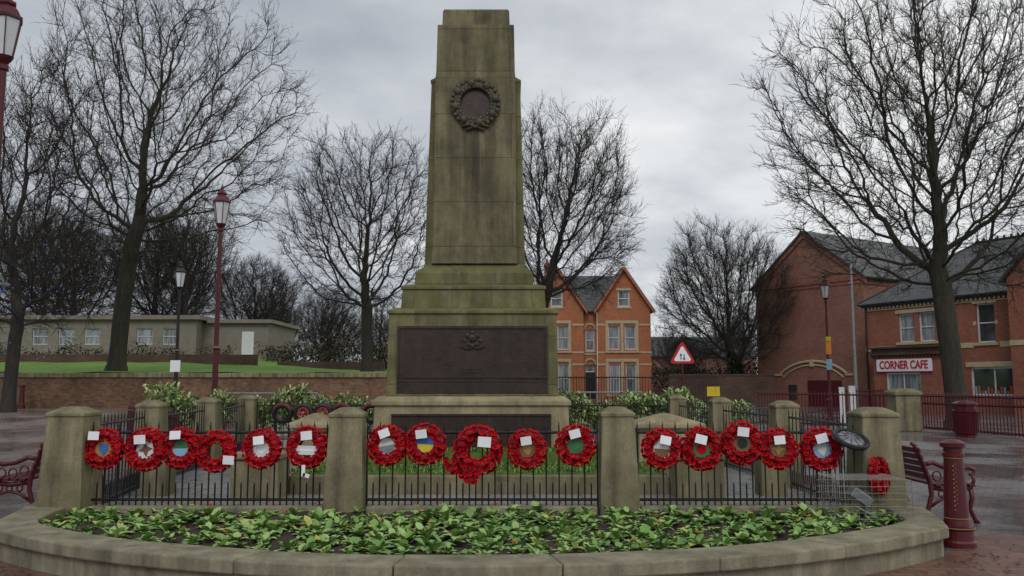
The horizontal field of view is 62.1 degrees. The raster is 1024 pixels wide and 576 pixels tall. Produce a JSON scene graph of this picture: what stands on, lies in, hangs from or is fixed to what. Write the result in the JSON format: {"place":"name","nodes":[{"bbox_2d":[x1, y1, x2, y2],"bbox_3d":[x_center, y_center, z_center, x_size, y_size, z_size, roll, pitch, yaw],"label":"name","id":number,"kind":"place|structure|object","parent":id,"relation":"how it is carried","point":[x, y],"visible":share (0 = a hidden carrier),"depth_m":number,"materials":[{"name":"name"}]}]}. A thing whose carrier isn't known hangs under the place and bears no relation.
{"place":"outdoors","nodes":[
{"label":"outdoors","id":0,"kind":"place"},
{"bbox_2d":[0,358,386,372],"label":"park lawn","id":1,"kind":"structure","parent":0,"point":[268,366],"depth_m":46.79,"materials":[{"name":"green plant"}]},
{"bbox_2d":[0,340,236,354],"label":"park hedge","id":2,"kind":"object","parent":1,"relation":"on","point":[97,352],"visible":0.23,"depth_m":60.64,"materials":[{"name":"green plant"}]},
{"bbox_2d":[0,355,257,372],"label":"park retaining wall","id":3,"kind":"structure","parent":1,"relation":"on","point":[234,359],"depth_m":54.83,"materials":[{"name":"brick"}]},
{"bbox_2d":[0,315,298,359],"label":"flat roofed pavilion","id":4,"kind":"structure","parent":1,"relation":"on","point":[196,332],"depth_m":70.10,"materials":[{"name":"white paint"}]},
{"bbox_2d":[33,328,175,344],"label":"window frames","id":5,"kind":"structure","parent":4,"relation":"in","point":[34,328],"depth_m":70.10,"materials":[{"name":"white paint"}]},
{"bbox_2d":[241,332,253,354],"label":"door","id":6,"kind":"structure","parent":4,"relation":"in","point":[247,337],"depth_m":71.38,"materials":[{"name":"white paint"}]},
{"bbox_2d":[4,0,319,372],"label":"bare tree","id":7,"kind":"object","parent":1,"relation":"on","point":[126,276],"visible":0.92,"depth_m":40.10,"materials":[{"name":"brown plant"}]},
{"bbox_2d":[255,331,387,368],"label":"distant shrubs","id":8,"kind":"object","parent":1,"relation":"on","point":[304,354],"visible":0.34,"depth_m":67.46,"materials":[{"name":"brown plant"}]},
{"bbox_2d":[277,362,384,370],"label":"park retaining wall","id":9,"kind":"structure","parent":1,"relation":"on","point":[378,366],"depth_m":59.76,"materials":[{"name":"brick"}]},
{"bbox_2d":[262,114,428,371],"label":"bare tree","id":10,"kind":"object","parent":1,"relation":"on","point":[365,304],"visible":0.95,"depth_m":47.83,"materials":[{"name":"brown plant"}]},
{"bbox_2d":[104,460,844,505],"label":"enclosure paving","id":11,"kind":"structure","parent":0,"point":[202,476],"depth_m":11.06,"materials":[{"name":"stone"}]},
{"bbox_2d":[100,409,145,503],"bbox_3d":[-5.000,2.117,10.742,0.031,1.090,2.549,1,-6,-9],"label":"iron railing","id":12,"kind":"object","parent":11,"relation":"on","point":[135,477],"visible":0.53,"depth_m":11.03,"materials":[{"name":"metal"}]},
{"bbox_2d":[168,404,204,475],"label":"iron railing","id":13,"kind":"object","parent":11,"relation":"on","point":[184,413],"visible":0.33,"depth_m":14.03,"materials":[{"name":"metal"}]},
{"bbox_2d":[221,400,244,450],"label":"iron railing","id":14,"kind":"object","parent":11,"relation":"on","point":[239,446],"visible":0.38,"depth_m":17.07,"materials":[{"name":"metal"}]},
{"bbox_2d":[270,403,292,430],"bbox_3d":[-3.400,2.698,15.782,2.200,1.100,0.035,0,-6,0],"label":"wreath stand","id":15,"kind":"object","parent":11,"relation":"on","point":[276,422],"visible":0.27,"depth_m":15.79,"materials":[{"name":"black paint"}]},
{"bbox_2d":[272,403,292,423],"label":"laurel wreath","id":16,"kind":"object","parent":15,"relation":"attached to","point":[287,407],"visible":0.99,"depth_m":15.70,"materials":[{"name":"plant"}]},
{"bbox_2d":[256,400,667,449],"bbox_3d":[-1.049,2.917,17.989,8.716,1.090,0.031,0,-6,0],"label":"iron railing","id":17,"kind":"object","parent":11,"relation":"on","point":[581,405],"visible":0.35,"depth_m":18.02,"materials":[{"name":"metal"}]},
{"bbox_2d":[139,450,787,497],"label":"stone terrace wall","id":18,"kind":"structure","parent":11,"relation":"on","point":[281,472],"depth_m":11.19,"materials":[{"name":"stone"}]},
{"bbox_2d":[371,9,570,449],"bbox_3d":[-0.640,-0.894,15.190,3.240,8.110,3.200,0,-6,0],"label":"war memorial","id":19,"kind":"object","parent":11,"relation":"on","point":[472,334],"visible":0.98,"depth_m":14.30,"materials":[{"name":"stone"}]},
{"bbox_2d":[679,401,708,429],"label":"iron railing","id":20,"kind":"object","parent":11,"relation":"on","point":[695,407],"visible":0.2,"depth_m":16.68,"materials":[{"name":"metal"}]},
{"bbox_2d":[723,404,768,474],"bbox_3d":[3.815,2.439,13.665,0.031,1.090,2.446,1,-6,-5],"label":"iron railing","id":21,"kind":"object","parent":11,"relation":"on","point":[730,464],"visible":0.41,"depth_m":13.90,"materials":[{"name":"metal"}]},
{"bbox_2d":[788,409,847,503],"bbox_3d":[3.935,2.117,10.743,0.031,1.090,2.517,0,-6,-1],"label":"iron railing","id":22,"kind":"object","parent":11,"relation":"on","point":[807,482],"visible":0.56,"depth_m":11.02,"materials":[{"name":"metal"}]},
{"bbox_2d":[290,445,667,475],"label":"turf terrace","id":23,"kind":"structure","parent":0,"point":[501,469],"depth_m":11.80,"materials":[{"name":"green plant"}]},
{"bbox_2d":[287,413,705,473],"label":"stone flanking block","id":24,"kind":"structure","parent":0,"point":[320,420],"depth_m":13.72,"materials":[{"name":"stone"}]},
{"bbox_2d":[0,395,1023,552],"bbox_3d":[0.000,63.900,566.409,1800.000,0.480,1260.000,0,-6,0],"label":"ground","id":25,"kind":"structure","parent":0,"point":[996,461],"depth_m":18.05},
{"bbox_2d":[0,0,22,170],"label":"street lamp","id":26,"kind":"object","parent":25,"relation":"on","point":[11,21],"visible":1,"depth_m":11.24,"materials":[{"name":"metal"}]},
{"bbox_2d":[0,429,118,503],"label":"park bench","id":27,"kind":"object","parent":25,"relation":"on","point":[20,478],"visible":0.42,"depth_m":9.81,"materials":[{"name":"red paint"}]},
{"bbox_2d":[36,406,101,513],"bbox_3d":[-4.801,1.985,9.258,0.490,1.375,0.490,0,-6,0],"label":"stone fence post","id":28,"kind":"object","parent":25,"relation":"on","point":[69,477],"visible":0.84,"depth_m":9.07,"materials":[{"name":"stone"}]},
{"bbox_2d":[0,39,139,412],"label":"bare tree","id":29,"kind":"object","parent":25,"relation":"on","point":[8,401],"visible":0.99,"depth_m":33.24,"materials":[{"name":"brown plant"}]},
{"bbox_2d":[129,400,168,485],"bbox_3d":[-5.201,2.308,12.221,0.411,1.375,0.411,0,-6,0],"label":"stone fence post","id":30,"kind":"object","parent":25,"relation":"on","point":[156,411],"visible":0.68,"depth_m":12.12,"materials":[{"name":"stone"}]},
{"bbox_2d":[170,261,185,409],"bbox_3d":[-11.800,1.771,29.987,0.440,5.560,0.381,0,-6,0],"label":"street lamp","id":31,"kind":"object","parent":25,"relation":"on","point":[180,273],"visible":0.73,"depth_m":30.02,"materials":[{"name":"metal"}]},
{"bbox_2d":[142,381,237,429],"bbox_3d":[-6.756,2.558,17.929,2.027,1.191,1.355,0,-6,0],"label":"laurel hedge","id":32,"kind":"object","parent":25,"relation":"on","point":[168,395],"visible":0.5,"depth_m":17.71,"materials":[{"name":"green plant"}]},
{"bbox_2d":[0,378,386,411],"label":"wall","id":33,"kind":"structure","parent":25,"relation":"on","point":[87,392],"depth_m":36.35,"materials":[{"name":"brick"}]},
{"bbox_2d":[0,373,386,377],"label":"coping","id":34,"kind":"object","parent":33,"relation":"on","point":[202,375],"visible":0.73,"depth_m":36.33,"materials":[{"name":"stone"}]},
{"bbox_2d":[195,397,221,460],"bbox_3d":[-5.401,2.633,15.102,0.411,1.375,0.411,0,-6,0],"label":"stone fence post","id":35,"kind":"object","parent":25,"relation":"on","point":[213,412],"visible":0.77,"depth_m":14.99,"materials":[{"name":"stone"}]},
{"bbox_2d":[211,184,230,396],"bbox_3d":[-6.950,0.624,20.053,0.440,6.260,0.381,0,-6,0],"label":"street lamp","id":36,"kind":"object","parent":25,"relation":"on","point":[221,203],"visible":0.7,"depth_m":20.14,"materials":[{"name":"metal"}]},
{"bbox_2d":[236,395,258,442],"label":"stone fence post","id":37,"kind":"object","parent":25,"relation":"on","point":[251,409],"visible":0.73,"depth_m":17.86,"materials":[{"name":"stone"}]},
{"bbox_2d":[256,383,384,430],"bbox_3d":[-3.937,2.695,18.718,4.146,1.208,1.068,0,-6,0],"label":"laurel hedge","id":38,"kind":"object","parent":25,"relation":"on","point":[289,398],"visible":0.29,"depth_m":18.58,"materials":[{"name":"green plant"}]},
{"bbox_2d":[323,407,367,514],"bbox_3d":[-1.798,1.993,9.257,0.431,1.375,0.431,0,-6,-1],"label":"stone fence post","id":39,"kind":"object","parent":25,"relation":"on","point":[345,482],"visible":0.81,"depth_m":9.09,"materials":[{"name":"stone"}]},
{"bbox_2d":[0,190,757,376],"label":"distant trees","id":40,"kind":"object","parent":25,"relation":"on","point":[277,303],"visible":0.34,"depth_m":79.87,"materials":[{"name":"brown plant"}]},
{"bbox_2d":[87,504,857,514],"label":"fence kerb","id":41,"kind":"structure","parent":25,"relation":"on","point":[380,509],"depth_m":9.10,"materials":[{"name":"stone"}]},
{"bbox_2d":[91,422,327,504],"bbox_3d":[-3.299,1.908,9.267,2.576,0.900,0.031,0,-6,0],"label":"iron railing","id":42,"kind":"object","parent":41,"relation":"on","point":[214,499],"visible":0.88,"depth_m":9.23,"materials":[{"name":"metal"}]},
{"bbox_2d":[85,427,124,469],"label":"poppy wreath","id":43,"kind":"object","parent":42,"relation":"attached to","point":[99,451],"visible":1,"depth_m":9.15,"materials":[{"name":"red paper"}]},
{"bbox_2d":[124,426,165,471],"bbox_3d":[-3.954,1.737,9.157,0.495,0.490,0.165,-9,-10,-1],"label":"poppy wreath","id":44,"kind":"object","parent":42,"relation":"attached to","point":[141,446],"visible":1,"depth_m":9.14,"materials":[{"name":"red paper"}]},
{"bbox_2d":[161,426,199,470],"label":"poppy wreath","id":45,"kind":"object","parent":42,"relation":"attached to","point":[177,450],"visible":1,"depth_m":9.14,"materials":[{"name":"red paper"}]},
{"bbox_2d":[195,429,236,473],"bbox_3d":[-3.198,1.760,9.155,0.471,0.474,0.161,-2,-10,0],"label":"poppy wreath","id":46,"kind":"object","parent":42,"relation":"attached to","point":[228,457],"visible":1,"depth_m":9.14,"materials":[{"name":"red plastic"}]},
{"bbox_2d":[241,427,281,470],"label":"poppy wreath","id":47,"kind":"object","parent":42,"relation":"attached to","point":[264,444],"visible":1,"depth_m":9.15,"materials":[{"name":"red plastic"}]},
{"bbox_2d":[285,425,327,469],"bbox_3d":[-2.214,1.718,9.161,0.466,0.484,0.158,2,-10,0],"label":"poppy wreath","id":48,"kind":"object","parent":42,"relation":"attached to","point":[316,451],"visible":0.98,"depth_m":9.14,"materials":[{"name":"red paper"}]},
{"bbox_2d":[366,421,598,504],"bbox_3d":[-0.324,1.908,9.267,2.526,0.900,0.031,0,-6,0],"label":"iron railing","id":49,"kind":"object","parent":41,"relation":"on","point":[482,499],"visible":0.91,"depth_m":9.23,"materials":[{"name":"metal"}]},
{"bbox_2d":[366,424,406,466],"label":"poppy wreath","id":50,"kind":"object","parent":49,"relation":"attached to","point":[382,445],"visible":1,"depth_m":9.15,"materials":[{"name":"red paper"}]},
{"bbox_2d":[404,422,446,465],"bbox_3d":[-0.936,1.684,9.163,0.470,0.475,0.162,4,-10,0],"label":"poppy wreath","id":51,"kind":"object","parent":49,"relation":"attached to","point":[425,444],"visible":1,"depth_m":9.15,"materials":[{"name":"red paper"}]},
{"bbox_2d":[442,424,503,484],"bbox_3d":[-0.419,1.786,9.145,0.655,0.643,0.186,1,-10,0],"label":"poppy wreath","id":52,"kind":"object","parent":49,"relation":"attached to","point":[467,467],"visible":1,"depth_m":9.11,"materials":[{"name":"red plastic"}]},
{"bbox_2d":[506,428,547,470],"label":"poppy wreath","id":53,"kind":"object","parent":49,"relation":"attached to","point":[524,446],"visible":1,"depth_m":9.15,"materials":[{"name":"red plastic"}]},
{"bbox_2d":[554,424,596,466],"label":"poppy wreath","id":54,"kind":"object","parent":49,"relation":"attached to","point":[577,440],"visible":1,"depth_m":9.15,"materials":[{"name":"red plastic"}]},
{"bbox_2d":[636,421,854,504],"bbox_3d":[2.551,1.908,9.267,2.376,0.900,0.031,0,-6,0],"label":"iron railing","id":55,"kind":"object","parent":41,"relation":"on","point":[734,499],"visible":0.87,"depth_m":9.23,"materials":[{"name":"metal"}]},
{"bbox_2d":[640,427,681,470],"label":"poppy wreath","id":56,"kind":"object","parent":55,"relation":"attached to","point":[657,451],"visible":1,"depth_m":9.15,"materials":[{"name":"red plastic"}]},
{"bbox_2d":[679,426,722,471],"bbox_3d":[2.039,1.736,9.158,0.489,0.493,0.163,6,-10,1],"label":"poppy wreath","id":57,"kind":"object","parent":55,"relation":"attached to","point":[700,444],"visible":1,"depth_m":9.14,"materials":[{"name":"red plastic"}]},
{"bbox_2d":[719,420,763,465],"bbox_3d":[2.486,1.671,9.164,0.498,0.497,0.166,6,-10,1],"label":"poppy wreath","id":58,"kind":"object","parent":55,"relation":"attached to","point":[738,449],"visible":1,"depth_m":9.15,"materials":[{"name":"red plastic"}]},
{"bbox_2d":[758,427,798,470],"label":"poppy wreath","id":59,"kind":"object","parent":55,"relation":"attached to","point":[781,445],"visible":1,"depth_m":9.14,"materials":[{"name":"red plastic"}]},
{"bbox_2d":[798,426,843,471],"bbox_3d":[3.341,1.737,9.159,0.501,0.488,0.161,-10,-10,-1],"label":"poppy wreath","id":60,"kind":"object","parent":55,"relation":"attached to","point":[826,446],"visible":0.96,"depth_m":9.14,"materials":[{"name":"red plastic"}]},
{"bbox_2d":[0,501,948,575],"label":"stone planter","id":61,"kind":"object","parent":25,"relation":"on","point":[30,540],"visible":0.62,"depth_m":6.80,"materials":[{"name":"stone"}]},
{"bbox_2d":[41,501,902,555],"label":"bedding plants","id":62,"kind":"object","parent":61,"relation":"in","point":[319,526],"visible":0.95,"depth_m":7.86,"materials":[{"name":"green plant"}]},
{"bbox_2d":[845,486,876,521],"bbox_3d":[3.573,2.188,8.595,0.334,0.342,0.194,0,-6,0],"label":"floodlight","id":63,"kind":"object","parent":61,"relation":"on","point":[852,492],"visible":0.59,"depth_m":8.54,"materials":[{"name":"grey metal"}]},
{"bbox_2d":[816,473,912,523],"bbox_3d":[3.560,2.138,8.617,0.723,0.443,0.603,0,-6,0],"label":"wire cage","id":64,"kind":"object","parent":61,"relation":"on","point":[871,479],"visible":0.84,"depth_m":8.48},
{"bbox_2d":[0,533,1023,575],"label":"paving band","id":65,"kind":"object","parent":25,"relation":"on","point":[987,543],"visible":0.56,"depth_m":7.46,"materials":[{"name":"brick"}]},
{"bbox_2d":[521,89,650,314],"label":"bare tree","id":66,"kind":"object","parent":25,"relation":"on","point":[549,279],"visible":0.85,"depth_m":44.94,"materials":[{"name":"brown plant"}]},
{"bbox_2d":[549,271,651,404],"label":"walls","id":67,"kind":"structure","parent":25,"relation":"on","point":[639,310],"depth_m":60.08,"materials":[{"name":"orange brick"}]},
{"bbox_2d":[552,292,635,390],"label":"glazing","id":68,"kind":"structure","parent":67,"relation":"attached to","point":[613,344],"depth_m":60.10,"materials":[{"name":"glass"}]},
{"bbox_2d":[551,291,636,390],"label":"window frames","id":69,"kind":"structure","parent":67,"relation":"attached to","point":[561,298],"depth_m":60.07,"materials":[{"name":"white paint"}]},
{"bbox_2d":[549,288,651,396],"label":"stone dressings","id":70,"kind":"structure","parent":67,"relation":"attached to","point":[621,322],"depth_m":59.84,"materials":[{"name":"stone"}]},
{"bbox_2d":[558,267,654,313],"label":"roof","id":71,"kind":"structure","parent":67,"relation":"on","point":[590,305],"depth_m":62.20,"materials":[{"name":"tile"}]},
{"bbox_2d":[557,266,654,313],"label":"bargeboards","id":72,"kind":"object","parent":71,"relation":"attached to","point":[611,286],"visible":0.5,"depth_m":60.03,"materials":[{"name":"orange wood"}]},
{"bbox_2d":[597,407,639,515],"bbox_3d":[1.146,1.987,9.258,0.431,1.375,0.431,0,-6,0],"label":"stone fence post","id":73,"kind":"object","parent":25,"relation":"on","point":[618,482],"visible":0.83,"depth_m":9.08,"materials":[{"name":"stone"}]},
{"bbox_2d":[558,386,694,430],"bbox_3d":[2.456,2.728,18.715,3.166,1.158,1.065,0,-6,0],"label":"laurel hedge","id":74,"kind":"object","parent":25,"relation":"on","point":[630,398],"visible":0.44,"depth_m":18.57,"materials":[{"name":"green plant"}]},
{"bbox_2d":[558,375,717,403],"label":"iron railing","id":75,"kind":"object","parent":25,"relation":"on","point":[634,377],"visible":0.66,"depth_m":49.68,"materials":[{"name":"metal"}]},
{"bbox_2d":[667,395,686,417],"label":"stone fence post","id":76,"kind":"object","parent":25,"relation":"on","point":[673,404],"visible":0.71,"depth_m":17.87,"materials":[{"name":"stone"}]},
{"bbox_2d":[671,342,693,394],"bbox_3d":[5.400,3.139,26.842,0.740,2.850,0.070,0,-6,0],"label":"traffic sign","id":77,"kind":"object","parent":25,"relation":"on","point":[682,354],"visible":0.88,"depth_m":26.92,"materials":[{"name":"metal"}]},
{"bbox_2d":[651,359,757,397],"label":"garden shrubs","id":78,"kind":"object","parent":25,"relation":"on","point":[666,371],"visible":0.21,"depth_m":60.65,"materials":[{"name":"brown plant"}]},
{"bbox_2d":[651,337,757,394],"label":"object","id":79,"kind":"structure","parent":25,"relation":"on","point":[656,353],"depth_m":104.65,"materials":[{"name":"brown brick"}]},
{"bbox_2d":[668,374,774,405],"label":"brick yard wall","id":80,"kind":"structure","parent":25,"relation":"on","point":[746,388],"depth_m":55.64,"materials":[{"name":"brick"}]},
{"bbox_2d":[708,397,735,466],"bbox_3d":[3.710,2.632,15.102,0.411,1.375,0.411,0,-6,0],"label":"stone fence post","id":81,"kind":"object","parent":25,"relation":"on","point":[715,412],"visible":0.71,"depth_m":14.99,"materials":[{"name":"stone"}]},
{"bbox_2d":[688,393,758,429],"bbox_3d":[4.566,2.748,18.456,1.529,0.936,1.162,0,-6,0],"label":"laurel hedge","id":82,"kind":"object","parent":25,"relation":"on","point":[742,402],"visible":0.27,"depth_m":18.32,"materials":[{"name":"green plant"}]},
{"bbox_2d":[649,209,801,374],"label":"bare tree","id":83,"kind":"object","parent":25,"relation":"on","point":[726,335],"visible":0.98,"depth_m":57.12,"materials":[{"name":"brown plant"}]},
{"bbox_2d":[768,400,802,486],"bbox_3d":[3.924,2.310,12.220,0.411,1.375,0.411,0,-6,-1],"label":"stone fence post","id":84,"kind":"object","parent":25,"relation":"on","point":[778,411],"visible":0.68,"depth_m":12.11,"materials":[{"name":"stone"}]},
{"bbox_2d":[758,391,883,425],"bbox_3d":[10.950,4.319,30.510,0.054,1.210,5.300,4,-8,-33],"label":"maroon railing","id":85,"kind":"object","parent":25,"relation":"on","point":[818,394],"visible":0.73,"depth_m":30.36,"materials":[{"name":"metal"}]},
{"bbox_2d":[820,278,834,419],"bbox_3d":[13.350,2.504,35.942,0.440,6.110,0.381,0,-6,0],"label":"street lamp","id":86,"kind":"object","parent":25,"relation":"on","point":[825,288],"visible":0.86,"depth_m":35.84,"materials":[{"name":"metal"}]},
{"bbox_2d":[750,231,949,406],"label":"gabled brick hall","id":87,"kind":"structure","parent":25,"relation":"on","point":[802,367],"depth_m":56.00,"materials":[{"name":"brick"}]},
{"bbox_2d":[807,380,841,406],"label":"doors","id":88,"kind":"structure","parent":87,"relation":"in","point":[816,386],"depth_m":55.05,"materials":[{"name":"red paint"}]},
{"bbox_2d":[849,237,858,407],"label":"lamp column","id":89,"kind":"structure","parent":25,"relation":"on","point":[854,341],"depth_m":46.94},
{"bbox_2d":[728,0,1023,427],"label":"bare tree","id":90,"kind":"object","parent":25,"relation":"on","point":[935,267],"visible":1,"depth_m":29.91,"materials":[{"name":"brown plant"}]},
{"bbox_2d":[846,407,907,515],"bbox_3d":[3.952,1.992,9.257,0.490,1.375,0.490,0,-6,-1],"label":"stone fence post","id":91,"kind":"object","parent":25,"relation":"on","point":[878,428],"visible":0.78,"depth_m":9.09,"materials":[{"name":"stone"}]},
{"bbox_2d":[832,428,869,450],"bbox_3d":[3.581,1.590,8.977,0.396,0.067,0.396,10,22,1],"label":"round uplighter","id":92,"kind":"object","parent":91,"relation":"attached to","point":[850,439],"visible":1,"depth_m":8.93,"materials":[{"name":"black paint"}]},
{"bbox_2d":[867,455,890,494],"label":"poppy wreath","id":93,"kind":"object","parent":91,"relation":"attached to","point":[875,465],"visible":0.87,"depth_m":8.91,"materials":[{"name":"red plastic"}]},
{"bbox_2d":[901,442,980,523],"bbox_3d":[4.952,2.324,10.559,0.762,0.938,1.800,0,-6,0],"label":"park bench","id":94,"kind":"object","parent":25,"relation":"on","point":[919,473],"visible":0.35,"depth_m":9.72,"materials":[{"name":"red paint"}]},
{"bbox_2d":[866,259,1023,415],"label":"walls","id":95,"kind":"structure","parent":25,"relation":"on","point":[883,327],"depth_m":44.11,"materials":[{"name":"red brick"}]},
{"bbox_2d":[868,344,939,358],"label":"shop parapet","id":96,"kind":"structure","parent":95,"relation":"attached to","point":[908,351],"depth_m":46.34,"materials":[{"name":"wood"}]},
{"bbox_2d":[875,357,933,371],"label":"sign board","id":97,"kind":"object","parent":95,"relation":"attached to","point":[918,369],"visible":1,"depth_m":46.24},
{"bbox_2d":[879,360,927,368],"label":"sign lettering","id":98,"kind":"object","parent":97,"relation":"on","point":[899,364],"visible":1,"depth_m":46.53},
{"bbox_2d":[889,313,935,390],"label":"net curtains","id":99,"kind":"object","parent":95,"relation":"on","point":[912,381],"visible":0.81,"depth_m":46.72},
{"bbox_2d":[861,292,1006,406],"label":"gutter","id":100,"kind":"object","parent":95,"relation":"attached to","point":[924,301],"visible":0.76,"depth_m":48.64,"materials":[{"name":"black paint"}]},
{"bbox_2d":[857,237,1023,306],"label":"roof","id":101,"kind":"structure","parent":95,"relation":"on","point":[918,293],"depth_m":46.91,"materials":[{"name":"tile"}]},
{"bbox_2d":[864,295,1023,366],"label":"stone dressings","id":102,"kind":"structure","parent":95,"relation":"attached to","point":[993,363],"depth_m":43.92,"materials":[{"name":"stone"}]},
{"bbox_2d":[887,303,1013,395],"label":"window frames","id":103,"kind":"structure","parent":95,"relation":"attached to","point":[972,368],"depth_m":43.91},
{"bbox_2d":[974,304,1013,393],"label":"glazing","id":104,"kind":"structure","parent":95,"relation":"attached to","point":[984,380],"depth_m":43.28,"materials":[{"name":"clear glass"}]},
{"bbox_2d":[939,439,976,548],"bbox_3d":[4.370,2.014,8.380,0.330,1.035,0.330,0,-6,0],"label":"bollard","id":105,"kind":"object","parent":25,"relation":"on","point":[956,520],"visible":0.97,"depth_m":8.29,"materials":[{"name":"metal"}]},
{"bbox_2d":[951,400,978,437],"bbox_3d":[13.200,3.807,24.732,0.698,1.060,0.698,0,-6,0],"label":"litter bin","id":106,"kind":"object","parent":25,"relation":"on","point":[965,415],"visible":1,"depth_m":24.50,"materials":[{"name":"metal"}]},
{"bbox_2d":[921,392,1023,436],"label":"maroon railing","id":107,"kind":"object","parent":25,"relation":"on","point":[986,405],"visible":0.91,"depth_m":25.34,"materials":[{"name":"metal"}]},
{"bbox_2d":[0,0,1023,380],"label":"sky","id":108,"kind":"structure","parent":0,"point":[672,63],"materials":[{"name":"grey"}]},
{"bbox_2d":[883,388,922,430],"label":"stone gate pier","id":109,"kind":"structure","parent":0,"point":[905,403],"depth_m":27.64,"materials":[{"name":"stone"}]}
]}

